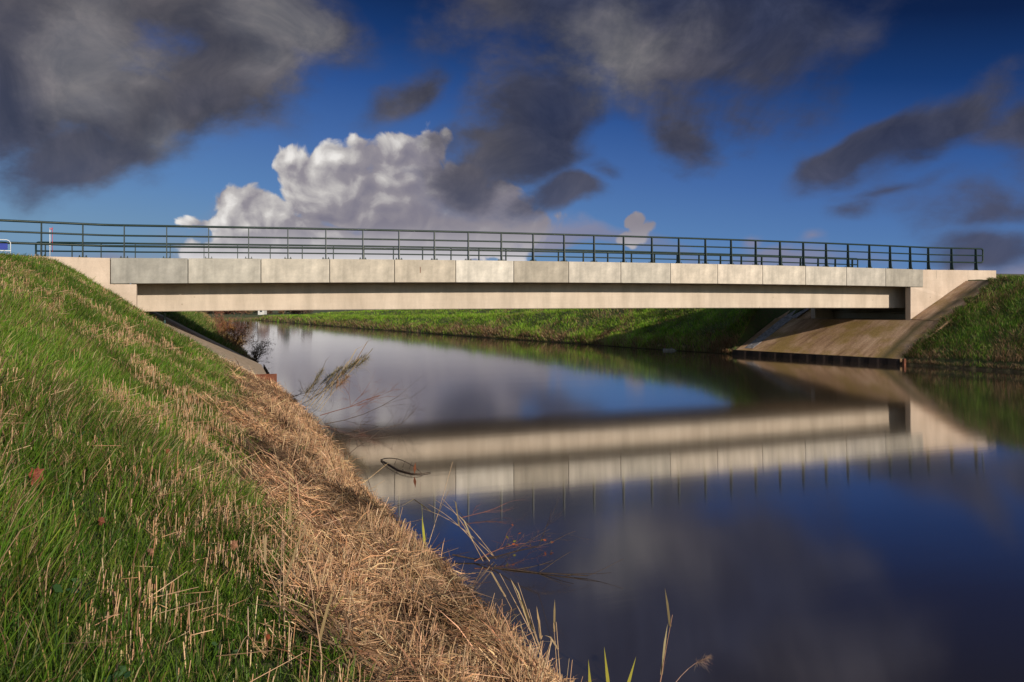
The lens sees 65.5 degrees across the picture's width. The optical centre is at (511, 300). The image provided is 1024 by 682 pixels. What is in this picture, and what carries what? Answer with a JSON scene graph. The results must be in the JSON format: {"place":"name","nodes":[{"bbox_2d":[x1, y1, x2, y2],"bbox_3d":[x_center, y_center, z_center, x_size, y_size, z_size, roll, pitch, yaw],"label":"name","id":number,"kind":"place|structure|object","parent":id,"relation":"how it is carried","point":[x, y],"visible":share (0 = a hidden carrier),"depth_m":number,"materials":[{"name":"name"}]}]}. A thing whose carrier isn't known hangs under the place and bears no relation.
{"place":"outdoors","nodes":[
{"label":"outdoors","id":0,"kind":"place"},
{"bbox_2d":[258,311,266,314],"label":"shed","id":1,"kind":"structure","parent":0,"point":[262,312],"depth_m":141.20,"materials":[{"name":"white"}]},
{"bbox_2d":[293,384,331,399],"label":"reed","id":2,"kind":"object","parent":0,"point":[307,392],"visible":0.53,"depth_m":23.83,"materials":[{"name":"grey plant"}]},
{"bbox_2d":[161,308,757,362],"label":"bank grass","id":3,"kind":"structure","parent":0,"point":[196,321],"depth_m":56.18,"materials":[{"name":"green plant"}]},
{"bbox_2d":[0,269,1023,681],"bbox_3d":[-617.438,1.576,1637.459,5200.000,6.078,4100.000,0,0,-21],"label":"ground","id":4,"kind":"structure","parent":0,"point":[760,319],"depth_m":35.94,"materials":[{"name":"green plant"}]},
{"bbox_2d":[0,239,10,253],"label":"barrier","id":5,"kind":"object","parent":4,"relation":"on","point":[4,246],"visible":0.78,"depth_m":25.24,"materials":[{"name":"white paint"}]},
{"bbox_2d":[38,584,76,635],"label":"nettle","id":6,"kind":"object","parent":4,"relation":"on","point":[58,588],"visible":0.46,"depth_m":2.79,"materials":[{"name":"green plant"}]},
{"bbox_2d":[66,578,94,607],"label":"nettle","id":7,"kind":"object","parent":4,"relation":"on","point":[75,579],"visible":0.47,"depth_m":3.09,"materials":[{"name":"green plant"}]},
{"bbox_2d":[98,517,104,524],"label":"fallen leaf","id":8,"kind":"object","parent":4,"relation":"on","point":[101,519],"visible":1,"depth_m":3.78,"materials":[{"name":"brown plant"}]},
{"bbox_2d":[103,664,130,681],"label":"nettle","id":9,"kind":"object","parent":4,"relation":"on","point":[122,671],"visible":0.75,"depth_m":2.56,"materials":[{"name":"green plant"}]},
{"bbox_2d":[152,602,165,621],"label":"nettle","id":10,"kind":"object","parent":4,"relation":"on","point":[157,607],"visible":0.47,"depth_m":3.34,"materials":[{"name":"green plant"}]},
{"bbox_2d":[0,252,368,681],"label":"reed stubble","id":11,"kind":"object","parent":4,"relation":"on","point":[204,441],"visible":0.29,"depth_m":5.21,"materials":[{"name":"plant"}]},
{"bbox_2d":[146,312,265,373],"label":"slope paving","id":12,"kind":"structure","parent":4,"relation":"on","point":[244,361],"depth_m":31.46,"materials":[{"name":"concrete"}]},
{"bbox_2d":[213,311,228,313],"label":"bare tree","id":13,"kind":"object","parent":4,"relation":"on","point":[226,312],"visible":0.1,"depth_m":146.41,"materials":[{"name":"brown plant"}]},
{"bbox_2d":[207,637,238,661],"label":"nettle","id":14,"kind":"object","parent":4,"relation":"on","point":[219,646],"visible":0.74,"depth_m":3.31,"materials":[{"name":"green plant"}]},
{"bbox_2d":[215,320,237,340],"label":"shrub","id":15,"kind":"object","parent":4,"relation":"on","point":[224,328],"visible":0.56,"depth_m":42.30,"materials":[{"name":"red plant"}]},
{"bbox_2d":[212,311,242,333],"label":"shrub","id":16,"kind":"object","parent":4,"relation":"on","point":[221,318],"visible":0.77,"depth_m":48.81,"materials":[{"name":"red plant"}]},
{"bbox_2d":[230,539,237,550],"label":"fallen leaf","id":17,"kind":"object","parent":4,"relation":"on","point":[235,544],"visible":1,"depth_m":4.53,"materials":[{"name":"brown plant"}]},
{"bbox_2d":[229,311,244,313],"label":"bare tree","id":18,"kind":"object","parent":4,"relation":"on","point":[236,312],"visible":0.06,"depth_m":146.00,"materials":[{"name":"brown plant"}]},
{"bbox_2d":[0,250,476,681],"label":"bank grass","id":19,"kind":"structure","parent":4,"relation":"on","point":[19,348],"depth_m":4.36,"materials":[{"name":"green plant"}]},
{"bbox_2d":[28,467,44,485],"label":"fallen leaf","id":20,"kind":"object","parent":19,"relation":"on","point":[37,470],"visible":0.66,"depth_m":3.86,"materials":[{"name":"brown plant"}]},
{"bbox_2d":[221,316,257,347],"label":"shrub","id":21,"kind":"object","parent":4,"relation":"on","point":[235,337],"visible":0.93,"depth_m":37.89,"materials":[{"name":"red plant"}]},
{"bbox_2d":[248,338,275,362],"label":"shrub","id":22,"kind":"object","parent":4,"relation":"on","point":[255,351],"visible":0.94,"depth_m":36.45,"materials":[{"name":"grey plant"}]},
{"bbox_2d":[255,374,276,384],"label":"sheet pile wall","id":23,"kind":"structure","parent":4,"relation":"on","point":[272,376],"depth_m":27.99,"materials":[{"name":"metal"}]},
{"bbox_2d":[253,530,297,644],"bbox_3d":[-1.110,1.383,3.763,0.212,0.566,0.086,0,0,22],"label":"reed","id":24,"kind":"object","parent":4,"relation":"on","point":[264,558],"visible":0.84,"depth_m":3.76,"materials":[{"name":"beige plant"}]},
{"bbox_2d":[278,517,285,640],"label":"reed","id":25,"kind":"object","parent":4,"relation":"on","point":[280,604],"visible":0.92,"depth_m":3.73,"materials":[{"name":"beige plant"}]},
{"bbox_2d":[290,310,299,313],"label":"bare tree","id":26,"kind":"object","parent":4,"relation":"on","point":[294,312],"visible":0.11,"depth_m":153.96,"materials":[{"name":"brown plant"}]},
{"bbox_2d":[283,526,307,639],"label":"reed","id":27,"kind":"object","parent":4,"relation":"on","point":[288,571],"visible":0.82,"depth_m":3.72,"materials":[{"name":"beige plant"}]},
{"bbox_2d":[279,479,326,578],"bbox_3d":[-1.153,1.616,4.939,0.598,1.084,0.023,0,0,0],"label":"reed","id":28,"kind":"object","parent":4,"relation":"on","point":[290,524],"visible":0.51,"depth_m":4.94,"materials":[{"name":"beige plant"}]},
{"bbox_2d":[296,310,312,313],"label":"bare tree","id":29,"kind":"object","parent":4,"relation":"on","point":[305,311],"visible":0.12,"depth_m":148.48,"materials":[{"name":"brown plant"}]},
{"bbox_2d":[304,539,333,667],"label":"reed","id":30,"kind":"object","parent":4,"relation":"on","point":[323,625],"visible":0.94,"depth_m":3.26,"materials":[{"name":"beige plant"}]},
{"bbox_2d":[279,522,359,606],"bbox_3d":[-1.094,1.774,4.900,0.704,0.852,0.085,0,0,-10],"label":"reed","id":31,"kind":"object","parent":4,"relation":"on","point":[317,545],"visible":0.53,"depth_m":4.90,"materials":[{"name":"beige plant"}]},
{"bbox_2d":[194,355,594,681],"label":"dry reed litter","id":32,"kind":"object","parent":4,"relation":"on","point":[316,491],"visible":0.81,"depth_m":5.79,"materials":[{"name":"beige plant"}]},
{"bbox_2d":[298,370,366,403],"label":"dead branch","id":33,"kind":"object","parent":32,"relation":"on","point":[317,391],"visible":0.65,"depth_m":22.26,"materials":[{"name":"brown plant"}]},
{"bbox_2d":[545,623,560,678],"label":"reed","id":34,"kind":"object","parent":32,"relation":"on","point":[556,647],"visible":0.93,"depth_m":5.86,"materials":[{"name":"beige plant"}]},
{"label":"reed","id":35,"kind":"object","parent":32,"relation":"on","visible":0},
{"bbox_2d":[422,520,425,543],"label":"yellow leaf","id":36,"kind":"object","parent":35,"relation":"attached to","point":[423,532],"visible":0.86,"depth_m":8.85,"materials":[{"name":"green plant"}]},
{"bbox_2d":[0,219,995,319],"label":"bridge","id":37,"kind":"structure","parent":4,"relation":"on","point":[252,284],"depth_m":32.76,"materials":[{"name":"concrete"}]},
{"bbox_2d":[529,611,543,662],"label":"reed","id":38,"kind":"object","parent":4,"relation":"on","point":[536,637],"visible":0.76,"depth_m":5.86,"materials":[{"name":"beige plant"}]},
{"bbox_2d":[537,610,542,665],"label":"reed","id":39,"kind":"object","parent":4,"relation":"on","point":[540,636],"visible":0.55,"depth_m":5.87,"materials":[{"name":"beige plant"}]},
{"bbox_2d":[553,602,557,675],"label":"reed","id":40,"kind":"object","parent":4,"relation":"on","point":[554,633],"visible":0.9,"depth_m":5.87,"materials":[{"name":"beige plant"}]},
{"bbox_2d":[732,350,899,364],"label":"sheet pile wall","id":41,"kind":"structure","parent":4,"relation":"on","point":[824,357],"depth_m":39.99,"materials":[{"name":"metal"}]},
{"bbox_2d":[736,281,989,362],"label":"slope paving","id":42,"kind":"structure","parent":4,"relation":"on","point":[802,332],"depth_m":40.29,"materials":[{"name":"concrete"}]},
{"bbox_2d":[711,273,1023,369],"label":"bank grass","id":43,"kind":"structure","parent":4,"relation":"on","point":[1016,293],"depth_m":36.25,"materials":[{"name":"green plant"}]},
{"bbox_2d":[902,276,1021,365],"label":"edge grass","id":44,"kind":"structure","parent":4,"relation":"on","point":[993,283],"depth_m":37.66,"materials":[{"name":"green plant"}]},
{"bbox_2d":[0,0,1023,273],"label":"sky","id":45,"kind":"structure","parent":0,"point":[878,122],"materials":[{"name":"blue"}]},
{"bbox_2d":[212,319,1023,681],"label":"water","id":46,"kind":"structure","parent":0,"point":[764,519],"depth_m":12.48,"materials":[{"name":"blue liquid"}]},
{"bbox_2d":[301,379,321,400],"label":"reed","id":47,"kind":"object","parent":46,"relation":"on","point":[308,388],"visible":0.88,"depth_m":22.70,"materials":[{"name":"brown plant"}]},
{"bbox_2d":[305,361,325,400],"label":"reed","id":48,"kind":"object","parent":46,"relation":"on","point":[317,377],"visible":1,"depth_m":22.41,"materials":[{"name":"brown plant"}]},
{"bbox_2d":[305,374,332,404],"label":"reed","id":49,"kind":"object","parent":46,"relation":"on","point":[325,378],"visible":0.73,"depth_m":22.22,"materials":[{"name":"brown plant"}]},
{"bbox_2d":[307,362,343,405],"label":"reed","id":50,"kind":"object","parent":46,"relation":"on","point":[333,373],"visible":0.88,"depth_m":21.77,"materials":[{"name":"brown plant"}]},
{"bbox_2d":[311,379,340,399],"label":"reed","id":51,"kind":"object","parent":46,"relation":"on","point":[328,387],"visible":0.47,"depth_m":22.70,"materials":[{"name":"brown plant"}]},
{"bbox_2d":[313,367,347,401],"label":"reed","id":52,"kind":"object","parent":46,"relation":"on","point":[333,381],"visible":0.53,"depth_m":22.23,"materials":[{"name":"brown plant"}]},
{"bbox_2d":[314,360,356,408],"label":"reed","id":53,"kind":"object","parent":46,"relation":"on","point":[347,369],"visible":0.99,"depth_m":21.34,"materials":[{"name":"brown plant"}]},
{"bbox_2d":[320,374,352,410],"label":"reed","id":54,"kind":"object","parent":46,"relation":"on","point":[348,375],"visible":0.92,"depth_m":20.92,"materials":[{"name":"brown plant"}]},
{"bbox_2d":[311,345,367,404],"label":"reed","id":55,"kind":"object","parent":46,"relation":"on","point":[346,367],"visible":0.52,"depth_m":21.77,"materials":[{"name":"brown plant"}]},
{"bbox_2d":[312,340,370,407],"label":"reed","id":56,"kind":"object","parent":46,"relation":"on","point":[348,368],"visible":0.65,"depth_m":21.49,"materials":[{"name":"brown plant"}]},
{"bbox_2d":[317,348,373,408],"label":"reed","id":57,"kind":"object","parent":46,"relation":"on","point":[361,361],"visible":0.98,"depth_m":21.16,"materials":[{"name":"brown plant"}]},
{"bbox_2d":[320,367,406,417],"bbox_3d":[-3.652,2.316,19.934,2.158,1.478,1.226,0,0,-21],"label":"dead branch","id":58,"kind":"object","parent":46,"relation":"on","point":[366,399],"visible":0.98,"depth_m":19.98,"materials":[{"name":"red plant"}]},
{"bbox_2d":[348,411,396,454],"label":"dead branch","id":59,"kind":"object","parent":46,"relation":"on","point":[366,441],"visible":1,"depth_m":15.51,"materials":[{"name":"brown plant"}]},
{"bbox_2d":[326,374,426,426],"bbox_3d":[-3.261,2.403,19.364,2.616,1.303,1.056,0,0,-21],"label":"dead branch","id":60,"kind":"object","parent":46,"relation":"on","point":[376,408],"visible":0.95,"depth_m":19.18,"materials":[{"name":"brown plant"}]},
{"bbox_2d":[346,393,425,434],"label":"dead branch","id":61,"kind":"object","parent":46,"relation":"on","point":[392,422],"visible":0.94,"depth_m":18.29,"materials":[{"name":"brown plant"}]},
{"bbox_2d":[381,458,429,473],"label":"looped twig","id":62,"kind":"object","parent":46,"relation":"on","point":[414,468],"visible":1,"depth_m":14.05,"materials":[{"name":"brown wood"}]},
{"bbox_2d":[428,462,452,543],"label":"reed","id":63,"kind":"object","parent":46,"relation":"on","point":[441,506],"visible":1,"depth_m":9.52,"materials":[{"name":"beige plant"}]},
{"bbox_2d":[404,499,492,555],"bbox_3d":[-0.755,2.640,9.237,1.092,0.695,0.131,0,0,-9],"label":"reed","id":64,"kind":"object","parent":46,"relation":"on","point":[449,520],"visible":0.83,"depth_m":9.26,"materials":[{"name":"beige plant"}]},
{"bbox_2d":[430,500,489,560],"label":"reed","id":65,"kind":"object","parent":46,"relation":"on","point":[458,524],"visible":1,"depth_m":9.10,"materials":[{"name":"beige plant"}]},
{"bbox_2d":[448,505,482,560],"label":"reed","id":66,"kind":"object","parent":46,"relation":"on","point":[468,532],"visible":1,"depth_m":9.10,"materials":[{"name":"beige plant"}]},
{"bbox_2d":[439,502,495,558],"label":"reed","id":67,"kind":"object","parent":46,"relation":"on","point":[471,528],"visible":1,"depth_m":9.18,"materials":[{"name":"beige plant"}]},
{"bbox_2d":[461,499,530,517],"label":"dead branch","id":68,"kind":"object","parent":46,"relation":"on","point":[489,510],"visible":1,"depth_m":11.11,"materials":[{"name":"red plant"}]},
{"bbox_2d":[483,570,534,656],"bbox_3d":[-0.030,2.558,6.380,0.506,0.719,0.097,0,0,17],"label":"reed","id":69,"kind":"object","parent":46,"relation":"on","point":[508,602],"visible":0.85,"depth_m":6.35,"materials":[{"name":"beige plant"}]},
{"bbox_2d":[474,524,552,561],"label":"dead branch","id":70,"kind":"object","parent":46,"relation":"on","point":[544,539],"visible":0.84,"depth_m":9.50,"materials":[{"name":"brown plant"}]},
{"bbox_2d":[500,574,533,636],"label":"reed","id":71,"kind":"object","parent":46,"relation":"on","point":[518,608],"visible":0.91,"depth_m":6.84,"materials":[{"name":"beige plant"}]},
{"bbox_2d":[452,499,591,562],"bbox_3d":[0.181,2.598,9.203,1.380,0.915,1.109,0,0,43],"label":"dead branch","id":72,"kind":"object","parent":46,"relation":"in","point":[493,557],"visible":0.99,"depth_m":9.08,"materials":[{"name":"brown plant"}]},
{"bbox_2d":[511,580,541,658],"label":"reed","id":73,"kind":"object","parent":46,"relation":"on","point":[522,607],"visible":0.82,"depth_m":6.24,"materials":[{"name":"beige plant"}]},
{"bbox_2d":[518,584,543,659],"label":"reed","id":74,"kind":"object","parent":46,"relation":"on","point":[527,614],"visible":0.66,"depth_m":6.11,"materials":[{"name":"beige plant"}]},
{"bbox_2d":[492,552,622,577],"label":"dead branch","id":75,"kind":"object","parent":46,"relation":"on","point":[540,572],"visible":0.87,"depth_m":8.78,"materials":[{"name":"brown plant"}]},
{"bbox_2d":[588,660,590,681],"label":"reed leaf","id":76,"kind":"object","parent":46,"relation":"on","point":[589,677],"visible":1,"depth_m":5.81,"materials":[{"name":"green plant"}]},
{"bbox_2d":[604,649,609,681],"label":"reed leaf","id":77,"kind":"object","parent":46,"relation":"on","point":[607,674],"visible":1,"depth_m":5.81,"materials":[{"name":"green plant"}]},
{"bbox_2d":[627,658,635,681],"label":"reed leaf","id":78,"kind":"object","parent":46,"relation":"on","point":[630,676],"visible":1,"depth_m":5.81,"materials":[{"name":"green plant"}]},
{"bbox_2d":[660,591,672,681],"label":"reed","id":79,"kind":"object","parent":46,"relation":"on","point":[664,646],"visible":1,"depth_m":5.82,"materials":[{"name":"beige plant"}]},
{"bbox_2d":[676,654,711,681],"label":"reed","id":80,"kind":"object","parent":46,"relation":"on","point":[702,659],"visible":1,"depth_m":5.75,"materials":[{"name":"brown plant"}]}
]}

